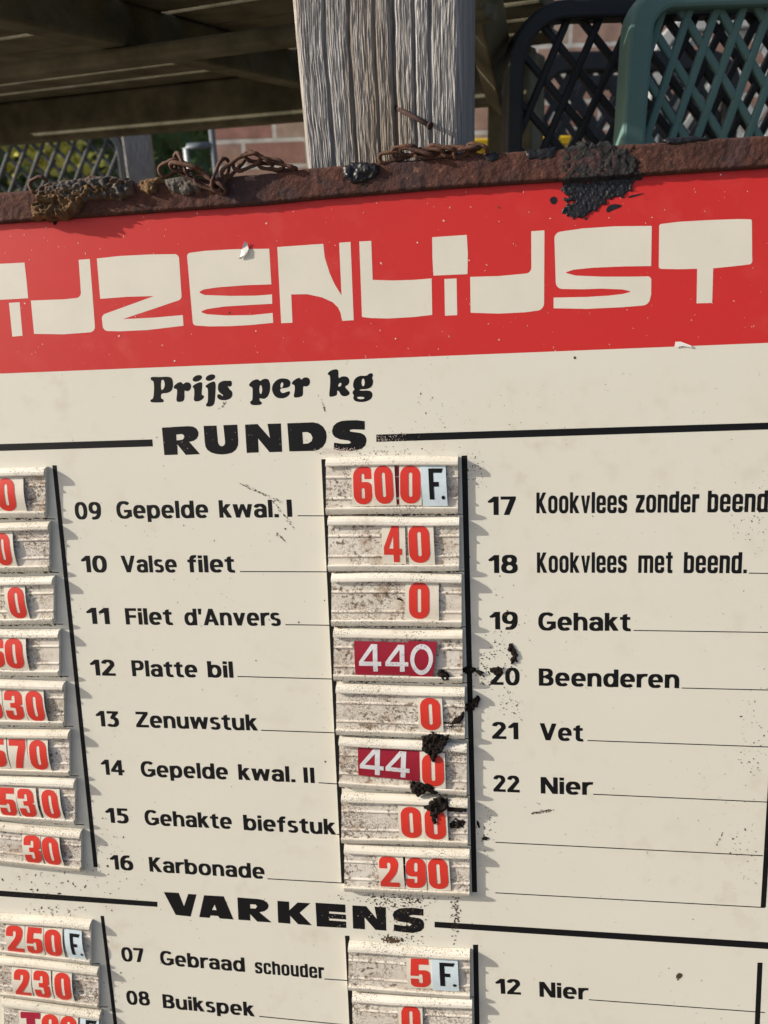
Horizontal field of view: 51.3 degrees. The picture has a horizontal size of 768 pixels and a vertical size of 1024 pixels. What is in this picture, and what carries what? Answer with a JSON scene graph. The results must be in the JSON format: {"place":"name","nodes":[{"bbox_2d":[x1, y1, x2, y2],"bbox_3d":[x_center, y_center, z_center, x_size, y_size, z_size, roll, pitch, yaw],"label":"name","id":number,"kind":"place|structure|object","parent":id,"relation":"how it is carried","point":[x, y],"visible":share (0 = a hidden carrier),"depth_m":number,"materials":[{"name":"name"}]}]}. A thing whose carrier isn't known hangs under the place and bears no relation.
{"place":"outdoors","nodes":[
{"label":"outdoors","id":0,"kind":"place"},
{"label":"ground","id":1,"kind":"structure","parent":0,"visible":0},
{"bbox_2d":[0,137,126,191],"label":"garden chair","id":2,"kind":"object","parent":1,"relation":"on","point":[118,150],"visible":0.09,"depth_m":2.11,"materials":[{"name":"green plastic"}]},
{"bbox_2d":[0,130,212,192],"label":"flowering hedge","id":3,"kind":"object","parent":1,"relation":"on","point":[165,146],"visible":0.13,"depth_m":4.03,"materials":[{"name":"green plant"}]},
{"bbox_2d":[122,134,155,182],"bbox_3d":[-0.604,-0.609,2.117,0.070,0.920,0.050,-7,22,-13],"label":"weathered post","id":4,"kind":"object","parent":1,"relation":"on","point":[139,157],"depth_m":1.98,"materials":[{"name":"grey wood"}]},
{"bbox_2d":[183,129,218,176],"bbox_3d":[-0.519,-0.700,2.404,0.110,0.873,0.018,-2,21,0],"label":"tube frame","id":5,"kind":"object","parent":1,"relation":"on","point":[211,144],"visible":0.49,"depth_m":2.27,"materials":[{"name":"silver metal"}]},
{"bbox_2d":[0,0,557,168],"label":"timber table","id":6,"kind":"object","parent":1,"relation":"on","point":[341,79],"visible":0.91,"depth_m":0.85,"materials":[{"name":"brown wood"}]},
{"bbox_2d":[394,105,432,129],"bbox_3d":[0.017,-0.232,0.470,0.028,0.015,0.005,16,28,38],"label":"bent nail","id":7,"kind":"object","parent":6,"relation":"attached to","point":[428,125],"visible":1,"depth_m":0.47,"materials":[{"name":"brown metal"}]},
{"bbox_2d":[0,136,767,1023],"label":"price board","id":8,"kind":"object","parent":1,"relation":"on","point":[208,400],"visible":1,"depth_m":0.52,"materials":[{"name":"beige metal"}]},
{"bbox_2d":[0,689,5,719],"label":"price card","id":9,"kind":"object","parent":8,"relation":"attached to","point":[2,716],"visible":1,"depth_m":0.57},
{"bbox_2d":[0,638,6,668],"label":"price card","id":10,"kind":"object","parent":8,"relation":"attached to","point":[2,663],"visible":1,"depth_m":0.57,"materials":[{"name":"plastic"}]},
{"bbox_2d":[0,738,10,768],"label":"price card","id":11,"kind":"object","parent":8,"relation":"attached to","point":[4,762],"visible":1,"depth_m":0.58,"materials":[{"name":"white plastic"}]},
{"bbox_2d":[0,531,17,566],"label":"price card","id":12,"kind":"object","parent":8,"relation":"attached to","point":[7,556],"visible":1,"depth_m":0.55,"materials":[{"name":"white plastic"}]},
{"bbox_2d":[0,786,19,815],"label":"price card","id":13,"kind":"object","parent":8,"relation":"attached to","point":[8,803],"visible":1,"depth_m":0.59,"materials":[{"name":"red plastic"}]},
{"bbox_2d":[0,477,26,511],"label":"price card","id":14,"kind":"object","parent":8,"relation":"attached to","point":[12,498],"visible":1,"depth_m":0.55,"materials":[{"name":"white plastic"}]},
{"bbox_2d":[2,689,27,720],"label":"price card","id":15,"kind":"object","parent":8,"relation":"attached to","point":[13,704],"visible":1,"depth_m":0.57,"materials":[{"name":"white plastic"}]},
{"bbox_2d":[5,924,26,952],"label":"price card","id":16,"kind":"object","parent":8,"relation":"attached to","point":[15,937],"visible":1,"depth_m":0.61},
{"bbox_2d":[3,638,29,669],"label":"price card","id":17,"kind":"object","parent":8,"relation":"on","point":[15,655],"visible":1,"depth_m":0.56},
{"bbox_2d":[4,586,30,618],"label":"price card","id":18,"kind":"object","parent":8,"relation":"attached to","point":[15,602],"visible":1,"depth_m":0.56,"materials":[{"name":"white plastic"}]},
{"bbox_2d":[7,738,30,769],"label":"price card","id":19,"kind":"object","parent":8,"relation":"attached to","point":[17,753],"visible":1,"depth_m":0.58,"materials":[{"name":"white plastic"}]},
{"bbox_2d":[12,967,32,995],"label":"price card","id":20,"kind":"object","parent":8,"relation":"attached to","point":[21,981],"visible":1,"depth_m":0.61,"materials":[{"name":"white plastic"}]},
{"bbox_2d":[16,787,41,817],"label":"price card","id":21,"kind":"object","parent":8,"relation":"attached to","point":[26,797],"visible":1,"depth_m":0.58,"materials":[{"name":"white plastic"}]},
{"bbox_2d":[19,1010,40,1023],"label":"price card","id":22,"kind":"object","parent":8,"relation":"attached to","point":[29,1017],"visible":1,"depth_m":0.62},
{"bbox_2d":[22,834,43,862],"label":"price card","id":23,"kind":"object","parent":8,"relation":"attached to","point":[31,847],"visible":1,"depth_m":0.59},
{"bbox_2d":[25,925,44,954],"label":"price card","id":24,"kind":"object","parent":8,"relation":"attached to","point":[34,939],"visible":1,"depth_m":0.60,"materials":[{"name":"plastic"}]},
{"bbox_2d":[24,689,47,720],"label":"price card","id":25,"kind":"object","parent":8,"relation":"attached to","point":[34,705],"visible":1,"depth_m":0.57,"materials":[{"name":"red plastic"}]},
{"bbox_2d":[28,175,47,193],"bbox_3d":[-0.219,-0.208,0.507,0.014,0.011,0.006,0,10,8],"label":"rusty hook","id":26,"kind":"object","parent":8,"relation":"on","point":[32,180],"visible":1,"depth_m":0.51,"materials":[{"name":"metal"}]},
{"bbox_2d":[27,739,51,769],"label":"price card","id":27,"kind":"object","parent":8,"relation":"attached to","point":[38,755],"visible":1,"depth_m":0.57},
{"bbox_2d":[32,968,53,997],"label":"price card","id":28,"kind":"object","parent":8,"relation":"attached to","point":[41,983],"visible":1,"depth_m":0.61,"materials":[{"name":"plastic"}]},
{"bbox_2d":[41,1012,59,1023],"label":"price card","id":29,"kind":"object","parent":8,"relation":"attached to","point":[47,1018],"visible":1,"depth_m":0.61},
{"bbox_2d":[39,788,64,818],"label":"price card","id":30,"kind":"object","parent":8,"relation":"attached to","point":[50,803],"visible":1,"depth_m":0.58,"materials":[{"name":"plastic"}]},
{"bbox_2d":[41,836,64,865],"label":"price card","id":31,"kind":"object","parent":8,"relation":"attached to","point":[51,850],"visible":1,"depth_m":0.59,"materials":[{"name":"plastic"}]},
{"bbox_2d":[44,927,64,956],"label":"price card","id":32,"kind":"object","parent":8,"relation":"attached to","point":[53,941],"visible":1,"depth_m":0.60,"materials":[{"name":"red plastic"}]},
{"bbox_2d":[52,970,74,1000],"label":"price card","id":33,"kind":"object","parent":8,"relation":"attached to","point":[62,985],"visible":1,"depth_m":0.61,"materials":[{"name":"plastic"}]},
{"bbox_2d":[60,1015,77,1023],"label":"price card","id":34,"kind":"object","parent":8,"relation":"attached to","point":[67,1020],"visible":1,"depth_m":0.61,"materials":[{"name":"red plastic"}]},
{"bbox_2d":[31,184,108,222],"bbox_3d":[-0.197,-0.195,0.504,0.059,0.021,0.013,-1,10,9],"label":"brown crust","id":35,"kind":"object","parent":8,"relation":"on","point":[50,207],"visible":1,"depth_m":0.50},
{"bbox_2d":[64,929,85,958],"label":"price card","id":36,"kind":"object","parent":8,"relation":"attached to","point":[73,943],"visible":1,"depth_m":0.60,"materials":[{"name":"white plastic"}]},
{"bbox_2d":[35,176,134,201],"bbox_3d":[-0.188,-0.202,0.502,0.068,0.020,0.013,-1,9,9],"label":"grey crust","id":37,"kind":"object","parent":8,"relation":"on","point":[120,189],"visible":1,"depth_m":0.50},
{"bbox_2d":[80,1018,98,1023],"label":"price card","id":38,"kind":"object","parent":8,"relation":"attached to","point":[86,1021],"visible":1,"depth_m":0.61,"materials":[{"name":"white plastic"}]},
{"bbox_2d":[140,177,164,194],"bbox_3d":[-0.143,-0.203,0.497,0.018,0.011,0.008,-1,9,9],"label":"brown crust","id":39,"kind":"object","parent":8,"relation":"on","point":[148,186],"visible":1,"depth_m":0.49},
{"bbox_2d":[164,176,201,195],"bbox_3d":[-0.123,-0.201,0.494,0.026,0.014,0.008,0,10,9],"label":"grey crust","id":40,"kind":"object","parent":8,"relation":"on","point":[181,185],"visible":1,"depth_m":0.49},
{"bbox_2d":[157,149,297,194],"bbox_3d":[-0.096,-0.206,0.485,0.088,0.026,0.013,1,22,7],"label":"rusty chain","id":41,"kind":"object","parent":8,"relation":"on","point":[182,170],"visible":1,"depth_m":0.48,"materials":[{"name":"metal"}]},
{"bbox_2d":[343,162,378,183],"bbox_3d":[-0.014,-0.202,0.477,0.023,0.013,0.007,-1,9,9],"label":"tar blob","id":42,"kind":"object","parent":8,"relation":"on","point":[356,172],"visible":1,"depth_m":0.47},
{"bbox_2d":[351,465,372,505],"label":"price card","id":43,"kind":"object","parent":8,"relation":"attached to","point":[361,480],"visible":1,"depth_m":0.51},
{"bbox_2d":[354,641,408,674],"bbox_3d":[-0.001,0.096,0.525,0.036,0.023,0.002,-1,11,9],"label":"price card","id":44,"kind":"object","parent":8,"relation":"attached to","point":[380,658],"visible":1,"depth_m":0.53,"materials":[{"name":"red plastic"}]},
{"bbox_2d":[371,465,396,505],"bbox_3d":[0.000,-0.017,0.506,0.016,0.027,0.002,-1,9,9],"label":"price card","id":45,"kind":"object","parent":8,"relation":"attached to","point":[383,486],"visible":1,"depth_m":0.51,"materials":[{"name":"red plastic"}]},
{"bbox_2d":[358,747,420,780],"bbox_3d":[0.003,0.169,0.538,0.042,0.022,0.005,1,22,9],"label":"price card","id":46,"kind":"object","parent":8,"relation":"attached to","point":[391,763],"visible":1,"depth_m":0.54,"materials":[{"name":"red plastic"}]},
{"bbox_2d":[378,855,404,888],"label":"price card","id":47,"kind":"object","parent":8,"relation":"attached to","point":[391,871],"visible":1,"depth_m":0.55,"materials":[{"name":"white plastic"}]},
{"bbox_2d":[381,526,405,563],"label":"price card","id":48,"kind":"object","parent":8,"relation":"attached to","point":[393,546],"visible":1,"depth_m":0.51,"materials":[{"name":"white plastic"}]},
{"bbox_2d":[394,466,398,503],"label":"price card","id":49,"kind":"object","parent":8,"relation":"attached to","point":[397,480],"visible":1,"depth_m":0.51,"materials":[{"name":"red plastic"}]},
{"bbox_2d":[403,857,405,885],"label":"price card","id":50,"kind":"object","parent":8,"relation":"attached to","point":[404,869],"visible":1,"depth_m":0.55,"materials":[{"name":"plastic"}]},
{"bbox_2d":[399,465,421,504],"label":"price card","id":51,"kind":"object","parent":8,"relation":"attached to","point":[410,489],"visible":1,"depth_m":0.50,"materials":[{"name":"plastic"}]},
{"bbox_2d":[398,1006,422,1023],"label":"price card","id":52,"kind":"object","parent":8,"relation":"attached to","point":[409,1015],"visible":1,"depth_m":0.57,"materials":[{"name":"red plastic"}]},
{"bbox_2d":[398,805,423,839],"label":"price card","id":53,"kind":"object","parent":8,"relation":"attached to","point":[410,820],"visible":1,"depth_m":0.54,"materials":[{"name":"red plastic"}]},
{"bbox_2d":[405,857,426,889],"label":"price card","id":54,"kind":"object","parent":8,"relation":"attached to","point":[415,872],"visible":1,"depth_m":0.55,"materials":[{"name":"plastic"}]},
{"bbox_2d":[406,957,432,988],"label":"price card","id":55,"kind":"object","parent":8,"relation":"attached to","point":[419,972],"visible":1,"depth_m":0.56,"materials":[{"name":"plastic"}]},
{"bbox_2d":[408,526,434,564],"bbox_3d":[0.024,0.021,0.508,0.017,0.027,0.002,-1,11,9],"label":"price card","id":56,"kind":"object","parent":8,"relation":"attached to","point":[421,545],"visible":1,"depth_m":0.51,"materials":[{"name":"plastic"}]},
{"bbox_2d":[405,582,438,620],"bbox_3d":[0.024,0.057,0.515,0.022,0.027,0.002,-1,9,9],"label":"price card","id":57,"kind":"object","parent":8,"relation":"attached to","point":[421,601],"visible":1,"depth_m":0.52,"materials":[{"name":"white plastic"}]},
{"bbox_2d":[408,641,436,676],"bbox_3d":[0.025,0.096,0.521,0.019,0.025,0.002,-1,9,9],"label":"price card","id":58,"kind":"object","parent":8,"relation":"attached to","point":[421,658],"visible":1,"depth_m":0.52,"materials":[{"name":"red plastic"}]},
{"bbox_2d":[410,779,437,796],"bbox_3d":[0.026,0.185,0.535,0.020,0.013,0.004,-1,9,10],"label":"mud clod","id":59,"kind":"object","parent":8,"relation":"on","point":[419,788],"visible":1,"depth_m":0.54,"materials":[{"name":"black soil"}]},
{"bbox_2d":[417,696,443,731],"bbox_3d":[0.031,0.133,0.527,0.017,0.025,0.002,0,11,9],"label":"price card","id":60,"kind":"object","parent":8,"relation":"attached to","point":[430,714],"visible":1,"depth_m":0.53,"materials":[{"name":"red plastic"}]},
{"bbox_2d":[377,141,488,164],"bbox_3d":[0.028,-0.210,0.468,0.066,0.010,0.009,-1,9,9],"label":"rusty chain","id":61,"kind":"object","parent":8,"relation":"on","point":[432,151],"visible":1,"depth_m":0.47,"materials":[{"name":"metal"}]},
{"bbox_2d":[420,752,445,787],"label":"price card","id":62,"kind":"object","parent":8,"relation":"attached to","point":[432,773],"visible":1,"depth_m":0.53,"materials":[{"name":"plastic"}]},
{"bbox_2d":[421,465,447,505],"bbox_3d":[0.031,-0.017,0.501,0.016,0.027,0.002,-1,9,9],"label":"price card","id":63,"kind":"object","parent":8,"relation":"attached to","point":[434,486],"visible":1,"depth_m":0.50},
{"bbox_2d":[421,731,448,761],"bbox_3d":[0.034,0.156,0.529,0.019,0.022,0.003,-1,10,9],"label":"mud clod","id":64,"kind":"object","parent":8,"relation":"on","point":[434,744],"visible":1,"depth_m":0.53,"materials":[{"name":"brown soil"}]},
{"bbox_2d":[422,806,448,840],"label":"price card","id":65,"kind":"object","parent":8,"relation":"attached to","point":[438,830],"visible":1,"depth_m":0.54,"materials":[{"name":"red plastic"}]},
{"bbox_2d":[424,796,448,823],"bbox_3d":[0.035,0.201,0.536,0.018,0.020,0.003,-1,9,9],"label":"mud clod","id":66,"kind":"object","parent":8,"relation":"attached to","point":[435,807],"visible":1,"depth_m":0.54,"materials":[{"name":"black soil"}]},
{"bbox_2d":[426,858,450,890],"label":"price card","id":67,"kind":"object","parent":8,"relation":"attached to","point":[438,873],"visible":1,"depth_m":0.55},
{"bbox_2d":[437,669,448,680],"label":"mud clod","id":68,"kind":"object","parent":8,"relation":"on","point":[442,673],"visible":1,"depth_m":0.52,"materials":[{"name":"brown soil"}]},
{"bbox_2d":[431,958,458,991],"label":"price card","id":69,"kind":"object","parent":8,"relation":"attached to","point":[444,974],"visible":1,"depth_m":0.56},
{"bbox_2d":[444,712,463,727],"bbox_3d":[0.046,0.136,0.526,0.015,0.013,0.003,-1,9,8],"label":"mud clod","id":70,"kind":"object","parent":8,"relation":"on","point":[458,719],"visible":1,"depth_m":0.53,"materials":[{"name":"brown soil"}]},
{"bbox_2d":[449,818,464,828],"bbox_3d":[0.050,0.210,0.538,0.012,0.009,0.003,-1,8,9],"label":"mud clod","id":71,"kind":"object","parent":8,"relation":"on","point":[457,823],"visible":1,"depth_m":0.54,"materials":[{"name":"black soil"}]},
{"bbox_2d":[447,807,466,812],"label":"mud clod","id":72,"kind":"object","parent":8,"relation":"on","point":[454,809],"visible":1,"depth_m":0.54,"materials":[{"name":"black soil"}]},
{"bbox_2d":[465,695,480,712],"bbox_3d":[0.058,0.127,0.525,0.011,0.013,0.003,-1,9,9],"label":"mud clod","id":73,"kind":"object","parent":8,"relation":"attached to","point":[472,704],"visible":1,"depth_m":0.52,"materials":[{"name":"brown soil"}]},
{"bbox_2d":[463,666,483,674],"bbox_3d":[0.058,0.104,0.521,0.015,0.006,0.002,-1,9,9],"label":"mud clod","id":74,"kind":"object","parent":8,"relation":"on","point":[467,669],"visible":1,"depth_m":0.52,"materials":[{"name":"brown soil"}]},
{"bbox_2d":[484,152,498,161],"bbox_3d":[0.063,-0.206,0.466,0.009,0.006,0.005,-1,9,9],"label":"tar patch","id":75,"kind":"object","parent":8,"relation":"on","point":[492,157],"visible":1,"depth_m":0.46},
{"bbox_2d":[490,666,503,675],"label":"mud clod","id":76,"kind":"object","parent":8,"relation":"on","point":[496,671],"visible":1,"depth_m":0.52,"materials":[{"name":"brown soil"}]},
{"bbox_2d":[507,643,517,663],"bbox_3d":[0.083,0.091,0.516,0.007,0.015,0.002,-1,9,8],"label":"mud clod","id":77,"kind":"object","parent":8,"relation":"attached to","point":[512,650],"visible":1,"depth_m":0.52,"materials":[{"name":"brown soil"}]},
{"bbox_2d":[525,147,555,159],"bbox_3d":[0.090,-0.206,0.462,0.018,0.008,0.005,-1,9,9],"label":"tar patch","id":78,"kind":"object","parent":8,"relation":"on","point":[540,154],"visible":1,"depth_m":0.46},
{"bbox_2d":[561,178,634,218],"bbox_3d":[0.123,-0.182,0.463,0.042,0.023,0.002,-1,10,9],"label":"tar smear","id":79,"kind":"object","parent":8,"relation":"on","point":[590,197],"visible":1,"depth_m":0.46},
{"bbox_2d":[561,141,642,185],"bbox_3d":[0.124,-0.200,0.458,0.048,0.025,0.006,-1,9,9],"label":"tar crust","id":80,"kind":"object","parent":8,"relation":"on","point":[625,164],"visible":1,"depth_m":0.46},
{"bbox_2d":[662,136,706,144],"bbox_3d":[0.169,-0.208,0.449,0.024,0.005,0.005,-1,9,9],"label":"tar patch","id":81,"kind":"object","parent":8,"relation":"on","point":[679,140],"visible":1,"depth_m":0.45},
{"bbox_2d":[215,0,767,176],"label":"brick wall","id":82,"kind":"structure","parent":1,"relation":"on","point":[286,143],"depth_m":2.48,"materials":[{"name":"red brick"}]},
{"bbox_2d":[475,136,570,152],"bbox_3d":[0.365,-0.669,2.370,0.266,0.783,0.322,-2,21,0],"label":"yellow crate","id":83,"kind":"object","parent":1,"relation":"on","point":[565,140],"visible":0.09,"depth_m":2.08,"materials":[{"name":"plastic"}]},
{"bbox_2d":[550,75,704,143],"bbox_3d":[0.641,-0.814,2.515,0.505,0.929,0.488,-7,22,-13],"label":"garden chair","id":84,"kind":"object","parent":1,"relation":"on","point":[596,80],"visible":0.01,"depth_m":2.13,"materials":[{"name":"plastic"}]},
{"bbox_2d":[501,0,767,152],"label":"garden chair","id":85,"kind":"object","parent":1,"relation":"on","point":[583,14],"visible":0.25,"depth_m":0.81,"materials":[{"name":"black plastic"}]},
{"bbox_2d":[542,50,739,148],"bbox_3d":[0.533,-0.655,2.123,0.505,0.927,0.488,-5,22,-7],"label":"garden chair","id":86,"kind":"object","parent":1,"relation":"on","point":[596,62],"visible":0.15,"depth_m":1.76,"materials":[{"name":"black plastic"}]},
{"bbox_2d":[613,0,767,145],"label":"garden chair","id":87,"kind":"object","parent":1,"relation":"on","point":[641,36],"visible":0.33,"depth_m":0.75,"materials":[{"name":"green plastic"}]},
{"bbox_2d":[648,20,767,142],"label":"garden chair","id":88,"kind":"object","parent":1,"relation":"on","point":[670,38],"visible":0.06,"depth_m":1.89,"materials":[{"name":"grey plastic"}]}
]}

